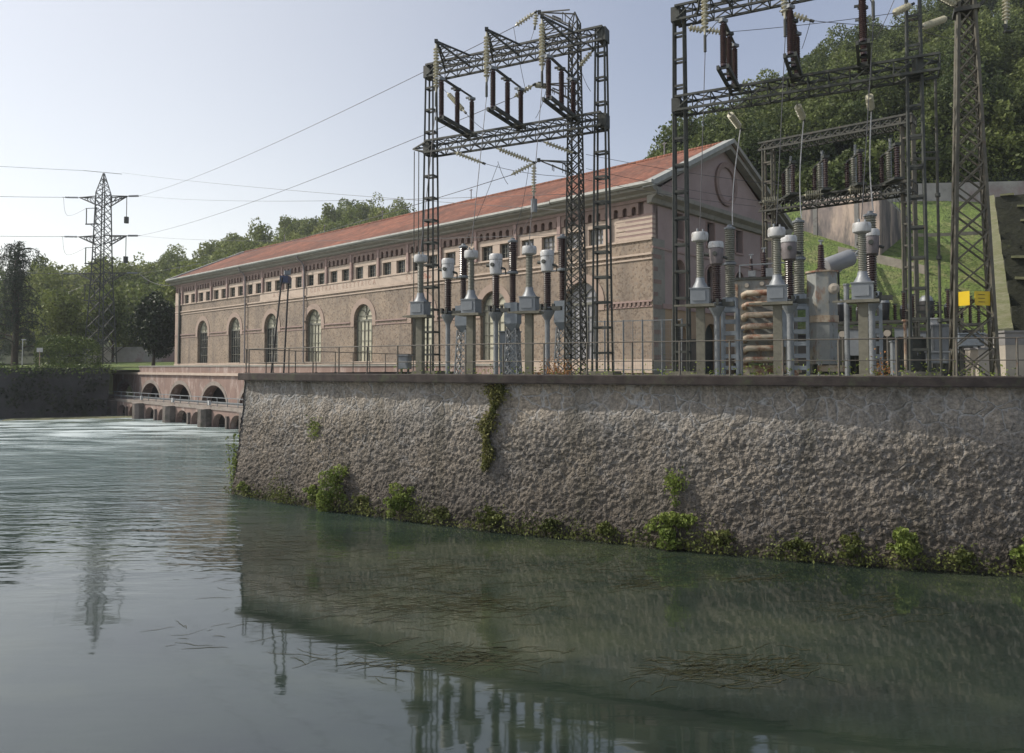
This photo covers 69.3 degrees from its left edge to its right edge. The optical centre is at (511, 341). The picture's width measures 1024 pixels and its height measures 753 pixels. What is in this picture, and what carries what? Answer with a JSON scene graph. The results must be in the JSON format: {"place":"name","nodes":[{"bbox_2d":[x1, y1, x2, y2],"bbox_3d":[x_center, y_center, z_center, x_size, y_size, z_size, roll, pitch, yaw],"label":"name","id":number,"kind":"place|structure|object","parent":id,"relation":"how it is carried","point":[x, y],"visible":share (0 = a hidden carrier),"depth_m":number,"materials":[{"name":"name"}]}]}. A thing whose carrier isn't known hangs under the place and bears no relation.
{"place":"outdoors","nodes":[
{"label":"outdoors","id":0,"kind":"place"},
{"bbox_2d":[0,324,150,396],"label":"wooded hill","id":1,"kind":"structure","parent":0,"point":[29,360],"depth_m":126.50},
{"bbox_2d":[0,192,416,350],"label":"wooded hillside trees","id":2,"kind":"object","parent":1,"relation":"on","point":[135,288],"visible":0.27,"depth_m":189.87,"materials":[{"name":"plant"}]},
{"bbox_2d":[2,415,152,420],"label":"gravel bank","id":3,"kind":"structure","parent":0,"point":[89,417],"depth_m":79.86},
{"bbox_2d":[3,362,174,369],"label":"lawn","id":4,"kind":"structure","parent":0,"point":[126,365],"depth_m":102.17,"materials":[{"name":"green plant"}]},
{"bbox_2d":[0,240,50,367],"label":"weeping cedar","id":5,"kind":"object","parent":4,"relation":"on","point":[15,287],"visible":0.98,"depth_m":95.89,"materials":[{"name":"green plant"}]},
{"bbox_2d":[33,334,82,367],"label":"clipped bush","id":6,"kind":"object","parent":4,"relation":"on","point":[46,339],"visible":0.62,"depth_m":88.65,"materials":[{"name":"green plant"}]},
{"bbox_2d":[49,336,101,367],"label":"clipped bush","id":7,"kind":"object","parent":4,"relation":"on","point":[95,346],"visible":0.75,"depth_m":88.73,"materials":[{"name":"green plant"}]},
{"bbox_2d":[78,170,127,363],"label":"pylon","id":8,"kind":"object","parent":4,"relation":"on","point":[104,243],"visible":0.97,"depth_m":106.40,"materials":[{"name":"metal"}]},
{"bbox_2d":[87,286,132,371],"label":"broadleaf tree","id":9,"kind":"object","parent":4,"relation":"on","point":[121,316],"visible":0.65,"depth_m":113.33,"materials":[{"name":"green plant"}]},
{"bbox_2d":[93,347,174,361],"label":"boundary wall","id":10,"kind":"structure","parent":4,"relation":"on","point":[131,354],"depth_m":114.84,"materials":[{"name":"concrete"}]},
{"bbox_2d":[126,290,174,365],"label":"magnolia tree","id":11,"kind":"object","parent":4,"relation":"on","point":[153,319],"visible":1,"depth_m":96.20,"materials":[{"name":"green plant"}]},
{"bbox_2d":[165,139,793,374],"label":"power house","id":12,"kind":"structure","parent":0,"point":[358,291],"depth_m":54.57,"materials":[{"name":"brick"}]},
{"bbox_2d":[195,316,209,363],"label":"window","id":13,"kind":"structure","parent":12,"relation":"in","point":[205,329],"depth_m":86.22,"materials":[{"name":"paint"}]},
{"bbox_2d":[226,312,242,363],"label":"window","id":14,"kind":"structure","parent":12,"relation":"in","point":[237,327],"depth_m":80.77,"materials":[{"name":"paint"}]},
{"bbox_2d":[262,308,280,361],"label":"window","id":15,"kind":"structure","parent":12,"relation":"in","point":[271,325],"depth_m":75.36,"materials":[{"name":"paint"}]},
{"bbox_2d":[304,304,323,361],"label":"window","id":16,"kind":"structure","parent":12,"relation":"in","point":[316,320],"depth_m":69.66,"materials":[{"name":"glass"}]},
{"bbox_2d":[350,298,375,361],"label":"window","id":17,"kind":"structure","parent":12,"relation":"in","point":[366,317],"depth_m":64.19,"materials":[{"name":"glass"}]},
{"bbox_2d":[407,292,437,362],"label":"window","id":18,"kind":"structure","parent":12,"relation":"in","point":[409,320],"depth_m":58.32,"materials":[{"name":"glass"}]},
{"bbox_2d":[476,284,509,360],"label":"window","id":19,"kind":"structure","parent":12,"relation":"in","point":[504,297],"depth_m":53.50,"materials":[{"name":"paint"}]},
{"bbox_2d":[559,274,604,360],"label":"window","id":20,"kind":"structure","parent":12,"relation":"in","point":[588,278],"depth_m":47.38,"materials":[{"name":"glass"}]},
{"bbox_2d":[705,325,712,373],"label":"door","id":21,"kind":"structure","parent":12,"relation":"in","point":[708,334],"depth_m":49.07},
{"bbox_2d":[0,0,1010,277],"label":"sky","id":22,"kind":"structure","parent":0,"point":[183,90],"materials":[{"name":"blue"}]},
{"bbox_2d":[0,413,1023,752],"bbox_3d":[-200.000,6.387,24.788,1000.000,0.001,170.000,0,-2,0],"label":"river water","id":23,"kind":"structure","parent":0,"point":[110,561],"depth_m":15.28,"materials":[{"name":"liquid"}]},
{"bbox_2d":[0,362,115,418],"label":"river bank wall","id":24,"kind":"structure","parent":23,"relation":"on","point":[47,391],"depth_m":82.04,"materials":[{"name":"grey stone"}]},
{"bbox_2d":[223,434,238,490],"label":"corner reeds","id":25,"kind":"object","parent":23,"relation":"in","point":[234,462],"visible":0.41,"depth_m":33.21,"materials":[{"name":"green plant"}]},
{"bbox_2d":[107,364,499,431],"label":"arched weir","id":26,"kind":"object","parent":23,"relation":"on","point":[205,395],"visible":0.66,"depth_m":75.17,"materials":[{"name":"brick"}]},
{"bbox_2d":[141,515,971,694],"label":"water weeds","id":27,"kind":"object","parent":23,"relation":"on","point":[488,659],"visible":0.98,"depth_m":16.77,"materials":[{"name":"plant"}]},
{"bbox_2d":[224,467,1023,575],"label":"waterline weeds","id":28,"kind":"object","parent":23,"relation":"on","point":[276,495],"visible":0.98,"depth_m":22.69,"materials":[{"name":"green plant"}]},
{"bbox_2d":[231,371,1023,574],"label":"retaining wall","id":29,"kind":"structure","parent":23,"relation":"on","point":[936,462],"depth_m":22.89,"materials":[{"name":"stone"}]},
{"bbox_2d":[315,464,349,511],"bbox_3d":[-6.674,5.666,28.445,1.685,1.946,0.999,1,-2,-19],"label":"bush","id":30,"kind":"object","parent":29,"relation":"attached to","point":[331,478],"visible":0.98,"depth_m":28.28,"materials":[{"name":"green plant"}]},
{"bbox_2d":[248,349,444,372],"bbox_3d":[-8.206,1.150,40.788,0.526,1.083,16.872,-1,-2,27],"label":"railing","id":31,"kind":"object","parent":29,"relation":"on","point":[249,363],"visible":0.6,"depth_m":37.37,"materials":[{"name":"metal"}]},
{"bbox_2d":[382,482,415,516],"bbox_3d":[-3.980,5.739,26.841,1.435,1.302,0.707,1,-2,-16],"label":"bush","id":32,"kind":"object","parent":29,"relation":"attached to","point":[396,501],"visible":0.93,"depth_m":26.70,"materials":[{"name":"green plant"}]},
{"bbox_2d":[475,505,504,524],"bbox_3d":[-0.708,5.877,24.928,1.114,0.756,0.707,0,-2,0],"label":"bush","id":33,"kind":"object","parent":29,"relation":"attached to","point":[497,516],"visible":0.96,"depth_m":24.86,"materials":[{"name":"green plant"}]},
{"bbox_2d":[474,383,510,471],"bbox_3d":[-0.665,2.937,25.463,1.434,3.172,0.557,-1,-2,22],"label":"ivy","id":34,"kind":"object","parent":29,"relation":"hanging from","point":[495,390],"visible":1,"depth_m":25.47,"materials":[{"name":"green plant"}]},
{"bbox_2d":[595,520,618,536],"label":"bush","id":35,"kind":"object","parent":29,"relation":"attached to","point":[603,525],"visible":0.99,"depth_m":23.25,"materials":[{"name":"green plant"}]},
{"bbox_2d":[246,337,1023,375],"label":"railing","id":36,"kind":"object","parent":29,"relation":"on","point":[956,360],"visible":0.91,"depth_m":23.17,"materials":[{"name":"metal"}]},
{"bbox_2d":[643,466,697,549],"bbox_3d":[4.917,5.058,22.620,1.913,2.492,1.160,0,-2,0],"label":"bush","id":37,"kind":"object","parent":29,"relation":"attached to","point":[672,518],"visible":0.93,"depth_m":22.44,"materials":[{"name":"green plant"}]},
{"bbox_2d":[704,529,737,547],"bbox_3d":[6.216,5.840,21.892,1.074,0.611,0.534,0,-2,0],"label":"bush","id":38,"kind":"object","parent":29,"relation":"attached to","point":[720,536],"visible":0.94,"depth_m":21.82,"materials":[{"name":"green plant"}]},
{"bbox_2d":[839,532,861,559],"bbox_3d":[9.544,5.699,20.644,0.801,0.802,0.510,0,-2,-13],"label":"bush","id":39,"kind":"object","parent":29,"relation":"attached to","point":[847,544],"visible":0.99,"depth_m":20.59,"materials":[{"name":"green plant"}]},
{"bbox_2d":[886,526,923,562],"bbox_3d":[10.822,5.558,20.247,1.032,1.056,0.806,0,-2,0],"label":"bush","id":40,"kind":"object","parent":29,"relation":"attached to","point":[906,544],"visible":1,"depth_m":20.08,"materials":[{"name":"green plant"}]},
{"bbox_2d":[947,548,975,566],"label":"bush","id":41,"kind":"object","parent":29,"relation":"attached to","point":[961,556],"visible":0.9,"depth_m":19.79,"materials":[{"name":"green plant"}]},
{"bbox_2d":[1008,537,1023,567],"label":"bush","id":42,"kind":"object","parent":29,"relation":"attached to","point":[1018,552],"visible":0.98,"depth_m":19.55,"materials":[{"name":"green plant"}]},
{"bbox_2d":[110,370,965,375],"bbox_3d":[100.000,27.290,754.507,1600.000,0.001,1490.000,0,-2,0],"label":"ground","id":43,"kind":"structure","parent":0,"point":[622,374],"depth_m":44.47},
{"bbox_2d":[34,286,112,362],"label":"broadleaf tree","id":44,"kind":"object","parent":43,"relation":"on","point":[61,315],"visible":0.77,"depth_m":110.11,"materials":[{"name":"green plant"}]},
{"bbox_2d":[270,269,290,372],"bbox_3d":[-11.611,-0.994,37.309,0.934,5.366,0.590,0,-2,0],"label":"floodlight mast","id":45,"kind":"object","parent":43,"relation":"on","point":[285,278],"visible":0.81,"depth_m":37.22,"materials":[{"name":"metal"}]},
{"bbox_2d":[396,355,412,373],"bbox_3d":[-4.272,0.988,29.465,0.500,0.925,0.450,-1,-2,19],"label":"control cabinet","id":46,"kind":"object","parent":43,"relation":"on","point":[404,361],"visible":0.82,"depth_m":29.33,"materials":[{"name":"metal"}]},
{"bbox_2d":[402,252,434,373],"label":"instrument transformer","id":47,"kind":"object","parent":43,"relation":"on","point":[420,308],"visible":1,"depth_m":28.92,"materials":[{"name":"metal"}]},
{"bbox_2d":[439,258,460,373],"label":"current transformer","id":48,"kind":"object","parent":43,"relation":"on","point":[448,273],"visible":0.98,"depth_m":30.93,"materials":[{"name":"metal"}]},
{"bbox_2d":[454,244,467,373],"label":"circuit breaker","id":49,"kind":"object","parent":43,"relation":"on","point":[460,323],"visible":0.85,"depth_m":33.37,"materials":[{"name":"metal"}]},
{"bbox_2d":[452,247,485,373],"bbox_3d":[-1.729,-1.072,28.041,1.330,5.000,0.620,-1,-2,25],"label":"instrument transformer","id":50,"kind":"object","parent":43,"relation":"on","point":[470,306],"visible":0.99,"depth_m":27.82,"materials":[{"name":"grey paint"}]},
{"bbox_2d":[486,253,509,373],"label":"current transformer","id":51,"kind":"object","parent":43,"relation":"on","point":[496,268],"visible":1,"depth_m":29.63,"materials":[{"name":"white ceramic"}]},
{"bbox_2d":[498,331,521,373],"bbox_3d":[-0.078,0.515,33.484,0.880,1.955,0.700,-1,-2,19],"label":"control cabinet","id":52,"kind":"object","parent":43,"relation":"on","point":[502,340],"visible":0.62,"depth_m":33.26,"materials":[{"name":"metal"}]},
{"bbox_2d":[502,238,521,373],"bbox_3d":[-0.035,-1.464,32.017,0.837,6.033,0.578,-1,-2,25],"label":"circuit breaker","id":53,"kind":"object","parent":43,"relation":"on","point":[512,322],"visible":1,"depth_m":31.86,"materials":[{"name":"blue paint"}]},
{"bbox_2d":[412,14,620,374],"bbox_3d":[-0.534,-5.420,30.130,9.510,13.840,2.694,-1,-2,27],"label":"gantry frame","id":54,"kind":"object","parent":43,"relation":"on","point":[600,35],"visible":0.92,"depth_m":30.14,"materials":[{"name":"paint"}]},
{"bbox_2d":[435,76,477,137],"bbox_3d":[-2.304,-9.709,30.804,0.463,1.780,2.758,-1,-2,27],"label":"disconnector switch","id":55,"kind":"object","parent":54,"relation":"on","point":[450,123],"visible":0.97,"depth_m":30.70,"materials":[{"name":"paint"}]},
{"bbox_2d":[483,31,489,85],"bbox_3d":[-1.001,-11.133,29.165,0.250,2.170,0.250,0,-2,0],"label":"insulator string","id":56,"kind":"object","parent":54,"relation":"hanging from","point":[486,53],"visible":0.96,"depth_m":29.12,"materials":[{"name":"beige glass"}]},
{"bbox_2d":[486,65,525,130],"bbox_3d":[-0.209,-9.747,29.739,0.463,1.780,2.758,-1,-2,27],"label":"disconnector switch","id":57,"kind":"object","parent":54,"relation":"on","point":[507,117],"visible":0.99,"depth_m":29.64,"materials":[{"name":"paint"}]},
{"bbox_2d":[539,18,544,73],"bbox_3d":[1.138,-11.172,28.078,0.250,2.170,0.250,0,-2,0],"label":"insulator string","id":58,"kind":"object","parent":54,"relation":"hanging from","point":[541,38],"visible":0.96,"depth_m":28.03,"materials":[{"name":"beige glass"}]},
{"bbox_2d":[541,53,578,120],"bbox_3d":[1.886,-9.785,28.675,0.463,1.780,2.758,-1,-2,27],"label":"disconnector switch","id":59,"kind":"object","parent":54,"relation":"on","point":[560,102],"visible":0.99,"depth_m":28.58,"materials":[{"name":"paint"}]},
{"bbox_2d":[507,243,543,373],"bbox_3d":[0.435,-1.108,27.021,1.330,5.000,0.620,-1,-2,18],"label":"instrument transformer","id":60,"kind":"object","parent":43,"relation":"on","point":[529,304],"visible":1,"depth_m":26.80,"materials":[{"name":"grey paint"}]},
{"bbox_2d":[537,250,561,374],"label":"current transformer","id":61,"kind":"object","parent":43,"relation":"on","point":[546,262],"visible":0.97,"depth_m":28.73,"materials":[{"name":"metal"}]},
{"bbox_2d":[537,9,586,374],"bbox_3d":[2.006,-6.301,30.851,2.156,15.624,0.803,-1,-2,27],"label":"lattice mast","id":62,"kind":"object","parent":43,"relation":"on","point":[572,148],"visible":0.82,"depth_m":30.50,"materials":[{"name":"metal"}]},
{"bbox_2d":[553,234,572,373],"bbox_3d":[2.057,-1.496,31.117,0.837,6.033,0.578,-1,-2,25],"label":"circuit breaker","id":63,"kind":"object","parent":43,"relation":"on","point":[559,319],"visible":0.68,"depth_m":30.97,"materials":[{"name":"blue paint"}]},
{"bbox_2d":[568,318,682,374],"bbox_3d":[5.837,0.331,38.763,6.193,2.900,0.106,-1,-2,24],"label":"wire fence","id":64,"kind":"object","parent":43,"relation":"on","point":[642,349],"visible":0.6,"depth_m":38.35,"materials":[{"name":"metal"}]},
{"bbox_2d":[681,339,695,370],"bbox_3d":[8.307,0.733,33.977,0.980,1.655,0.800,-1,-2,19],"label":"control cabinet","id":65,"kind":"object","parent":43,"relation":"on","point":[693,347],"visible":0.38,"depth_m":33.68,"materials":[{"name":"metal"}]},
{"bbox_2d":[674,228,715,374],"bbox_3d":[6.008,-1.231,24.429,1.330,5.000,0.620,-1,-2,20],"label":"instrument transformer","id":66,"kind":"object","parent":43,"relation":"on","point":[700,297],"visible":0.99,"depth_m":24.20,"materials":[{"name":"grey paint"}]},
{"bbox_2d":[393,353,1015,375],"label":"yard weeds","id":67,"kind":"object","parent":43,"relation":"on","point":[980,374],"visible":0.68,"depth_m":23.63,"materials":[{"name":"green plant"}]},
{"bbox_2d":[534,348,901,375],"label":"dry weeds","id":68,"kind":"object","parent":43,"relation":"on","point":[569,370],"visible":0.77,"depth_m":26.53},
{"bbox_2d":[704,241,734,374],"bbox_3d":[7.500,-1.106,26.798,1.050,5.080,0.640,-1,-2,25],"label":"current transformer","id":69,"kind":"object","parent":43,"relation":"on","point":[715,254],"visible":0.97,"depth_m":26.74,"materials":[{"name":"metal"}]},
{"bbox_2d":[720,224,740,374],"bbox_3d":[8.282,-1.564,28.410,0.820,5.850,0.505,-1,-2,25],"label":"circuit breaker","id":70,"kind":"object","parent":43,"relation":"on","point":[729,263],"visible":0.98,"depth_m":28.23,"materials":[{"name":"blue paint"}]},
{"bbox_2d":[749,224,792,374],"bbox_3d":[8.255,-1.259,23.637,1.330,5.000,0.620,-1,-2,22],"label":"instrument transformer","id":71,"kind":"object","parent":43,"relation":"on","point":[777,293],"visible":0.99,"depth_m":23.41,"materials":[{"name":"grey paint"}]},
{"bbox_2d":[780,235,808,374],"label":"current transformer","id":72,"kind":"object","parent":43,"relation":"on","point":[789,251],"visible":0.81,"depth_m":25.54,"materials":[{"name":"metal"}]},
{"bbox_2d":[734,240,856,374],"bbox_3d":[11.940,-1.327,31.120,4.981,5.670,2.680,-1,-2,21],"label":"power transformer","id":73,"kind":"object","parent":43,"relation":"on","point":[823,290],"visible":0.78,"depth_m":30.44,"materials":[{"name":"paint"}]},
{"bbox_2d":[792,217,809,375],"bbox_3d":[10.424,-1.611,27.110,0.820,5.850,0.505,-1,-2,25],"label":"circuit breaker","id":74,"kind":"object","parent":43,"relation":"on","point":[798,264],"visible":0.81,"depth_m":26.93,"materials":[{"name":"blue paint"}]},
{"bbox_2d":[665,0,940,375],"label":"gantry frame","id":75,"kind":"object","parent":43,"relation":"on","point":[680,108],"visible":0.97,"depth_m":25.84,"materials":[{"name":"paint"}]},
{"bbox_2d":[715,17,740,93],"bbox_3d":[7.502,-9.892,25.672,0.463,1.780,2.458,-1,-2,27],"label":"disconnector switch","id":76,"kind":"object","parent":75,"relation":"on","point":[728,46],"visible":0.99,"depth_m":25.54,"materials":[{"name":"paint"}]},
{"bbox_2d":[781,3,803,83],"bbox_3d":[9.380,-9.925,24.733,0.463,1.780,2.458,-1,-2,27],"label":"disconnector switch","id":77,"kind":"object","parent":75,"relation":"on","point":[793,43],"visible":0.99,"depth_m":24.03,"materials":[{"name":"paint"}]},
{"bbox_2d":[854,0,870,72],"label":"disconnector switch","id":78,"kind":"object","parent":75,"relation":"on","point":[864,50],"visible":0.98,"depth_m":22.85,"materials":[{"name":"paint"}]},
{"bbox_2d":[758,112,919,374],"bbox_3d":[17.220,-4.752,39.469,7.849,13.109,1.100,-2,-3,39],"label":"gantry frame","id":79,"kind":"object","parent":43,"relation":"on","point":[772,145],"visible":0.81,"depth_m":38.84,"materials":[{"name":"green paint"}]},
{"bbox_2d":[780,156,798,205],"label":"post switch","id":80,"kind":"object","parent":79,"relation":"on","point":[790,187],"visible":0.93,"depth_m":40.85,"materials":[{"name":"ceramic"}]},
{"bbox_2d":[805,150,831,200],"bbox_3d":[16.644,-9.023,39.927,0.820,2.900,2.400,0,-2,0],"label":"post switch","id":81,"kind":"object","parent":79,"relation":"on","point":[823,182],"visible":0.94,"depth_m":39.81,"materials":[{"name":"ceramic"}]},
{"bbox_2d":[838,144,866,196],"bbox_3d":[17.956,-9.061,38.847,0.820,2.900,2.400,0,-2,0],"label":"post switch","id":82,"kind":"object","parent":79,"relation":"on","point":[858,153],"visible":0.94,"depth_m":38.74,"materials":[{"name":"paint"}]},
{"bbox_2d":[875,138,903,192],"bbox_3d":[19.268,-9.100,37.768,0.820,2.900,2.400,0,-2,0],"label":"post switch","id":83,"kind":"object","parent":79,"relation":"on","point":[896,177],"visible":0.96,"depth_m":37.65,"materials":[{"name":"ceramic"}]},
{"bbox_2d":[843,283,849,375],"bbox_3d":[11.775,-0.353,26.029,0.220,3.360,0.220,0,-2,0],"label":"pipe post","id":84,"kind":"object","parent":43,"relation":"on","point":[846,327],"visible":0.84,"depth_m":25.97,"materials":[{"name":"metal"}]},
{"bbox_2d":[831,299,869,373],"bbox_3d":[16.686,-0.391,36.537,1.900,3.985,1.100,-1,-2,25],"label":"tank breaker","id":85,"kind":"object","parent":43,"relation":"on","point":[854,347],"visible":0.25,"depth_m":36.27,"materials":[{"name":"metal"}]},
{"bbox_2d":[832,219,879,375],"bbox_3d":[10.607,-1.287,22.857,1.330,5.000,0.620,-1,-2,28],"label":"instrument transformer","id":86,"kind":"object","parent":43,"relation":"on","point":[862,287],"visible":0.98,"depth_m":22.62,"materials":[{"name":"grey paint"}]},
{"bbox_2d":[855,211,882,375],"bbox_3d":[12.383,-1.610,25.709,0.820,5.850,0.505,-1,-2,25],"label":"circuit breaker","id":87,"kind":"object","parent":43,"relation":"on","point":[869,216],"visible":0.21,"depth_m":25.36,"materials":[{"name":"blue paint"}]},
{"bbox_2d":[856,228,892,373],"bbox_3d":[11.960,-1.192,24.401,1.050,5.080,0.640,-1,-2,24],"label":"current transformer","id":88,"kind":"object","parent":43,"relation":"on","point":[872,244],"visible":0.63,"depth_m":24.33,"materials":[{"name":"metal"}]},
{"bbox_2d":[875,291,916,373],"bbox_3d":[18.380,-0.427,35.538,1.900,3.985,1.100,-1,-2,25],"label":"tank breaker","id":89,"kind":"object","parent":43,"relation":"on","point":[898,332],"visible":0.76,"depth_m":35.43,"materials":[{"name":"metal"}]},
{"bbox_2d":[896,336,922,371],"bbox_3d":[16.100,0.641,29.977,0.880,1.655,0.700,-1,-2,19],"label":"control cabinet","id":90,"kind":"object","parent":43,"relation":"on","point":[917,355],"visible":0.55,"depth_m":29.68,"materials":[{"name":"metal"}]},
{"bbox_2d":[913,79,942,375],"bbox_3d":[13.922,-3.818,24.818,0.838,10.200,0.157,0,-2,11],"label":"arm pole","id":91,"kind":"object","parent":43,"relation":"on","point":[938,256],"visible":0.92,"depth_m":24.73,"materials":[{"name":"metal"}]},
{"bbox_2d":[924,351,950,375],"bbox_3d":[14.461,0.814,25.168,0.700,0.965,0.500,-1,-2,19],"label":"control cabinet","id":92,"kind":"object","parent":43,"relation":"on","point":[935,355],"visible":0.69,"depth_m":25.00,"materials":[{"name":"metal"}]},
{"bbox_2d":[930,324,948,375],"bbox_3d":[15.898,0.377,27.485,0.580,2.005,0.550,-1,-2,19],"label":"control cabinet","id":93,"kind":"object","parent":43,"relation":"on","point":[935,334],"visible":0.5,"depth_m":27.32,"materials":[{"name":"metal"}]},
{"bbox_2d":[916,289,963,373],"bbox_3d":[19.917,-0.463,34.538,1.900,3.985,1.100,-1,-2,25],"label":"tank breaker","id":94,"kind":"object","parent":43,"relation":"on","point":[923,308],"visible":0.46,"depth_m":34.47,"materials":[{"name":"metal"}]},
{"bbox_2d":[944,296,984,347],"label":"tank breaker","id":95,"kind":"object","parent":43,"relation":"on","point":[978,318],"visible":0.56,"depth_m":37.92,"materials":[{"name":"metal"}]},
{"bbox_2d":[958,333,985,375],"bbox_3d":[19.175,0.576,30.980,0.980,1.855,0.700,-1,-2,19],"label":"control cabinet","id":96,"kind":"object","parent":43,"relation":"on","point":[971,343],"visible":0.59,"depth_m":30.77,"materials":[{"name":"metal"}]},
{"bbox_2d":[748,201,987,373],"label":"grass slope","id":97,"kind":"structure","parent":0,"point":[889,280],"depth_m":63.84,"materials":[{"name":"plant"}]},
{"bbox_2d":[802,191,918,254],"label":"hillside building","id":98,"kind":"structure","parent":97,"relation":"on","point":[834,223],"depth_m":67.51,"materials":[{"name":"concrete"}]},
{"bbox_2d":[838,247,924,273],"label":"stone wall","id":99,"kind":"structure","parent":97,"relation":"on","point":[889,261],"depth_m":62.49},
{"bbox_2d":[887,181,1023,201],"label":"hillside wall","id":100,"kind":"structure","parent":97,"relation":"on","point":[997,188],"depth_m":78.62,"materials":[{"name":"concrete"}]},
{"bbox_2d":[989,193,1023,330],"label":"stepped stone ramp","id":101,"kind":"structure","parent":97,"relation":"on","point":[1007,217],"depth_m":50.33,"materials":[{"name":"grey stone"}]},
{"bbox_2d":[780,77,1023,197],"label":"hillside","id":102,"kind":"structure","parent":0,"point":[948,181],"depth_m":80.14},
{"bbox_2d":[644,0,1023,206],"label":"hillside woodland","id":103,"kind":"object","parent":102,"relation":"on","point":[1002,56],"visible":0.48,"depth_m":92.52,"materials":[{"name":"green plant"}]},
{"bbox_2d":[862,117,1023,191],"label":"hillside undergrowth","id":104,"kind":"object","parent":102,"relation":"on","point":[945,171],"visible":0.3,"depth_m":79.62,"materials":[{"name":"green plant"}]},
{"bbox_2d":[938,0,1000,375],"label":"lattice tower","id":105,"kind":"structure","parent":0,"point":[987,296],"depth_m":25.02,"materials":[{"name":"metal"}]},
{"bbox_2d":[964,348,995,375],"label":"stone plinth","id":106,"kind":"structure","parent":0,"point":[973,353],"depth_m":28.16,"materials":[{"name":"concrete"}]},
{"bbox_2d":[993,330,1023,375],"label":"concrete pier","id":107,"kind":"structure","parent":0,"point":[1007,348],"depth_m":29.13,"materials":[{"name":"concrete"}]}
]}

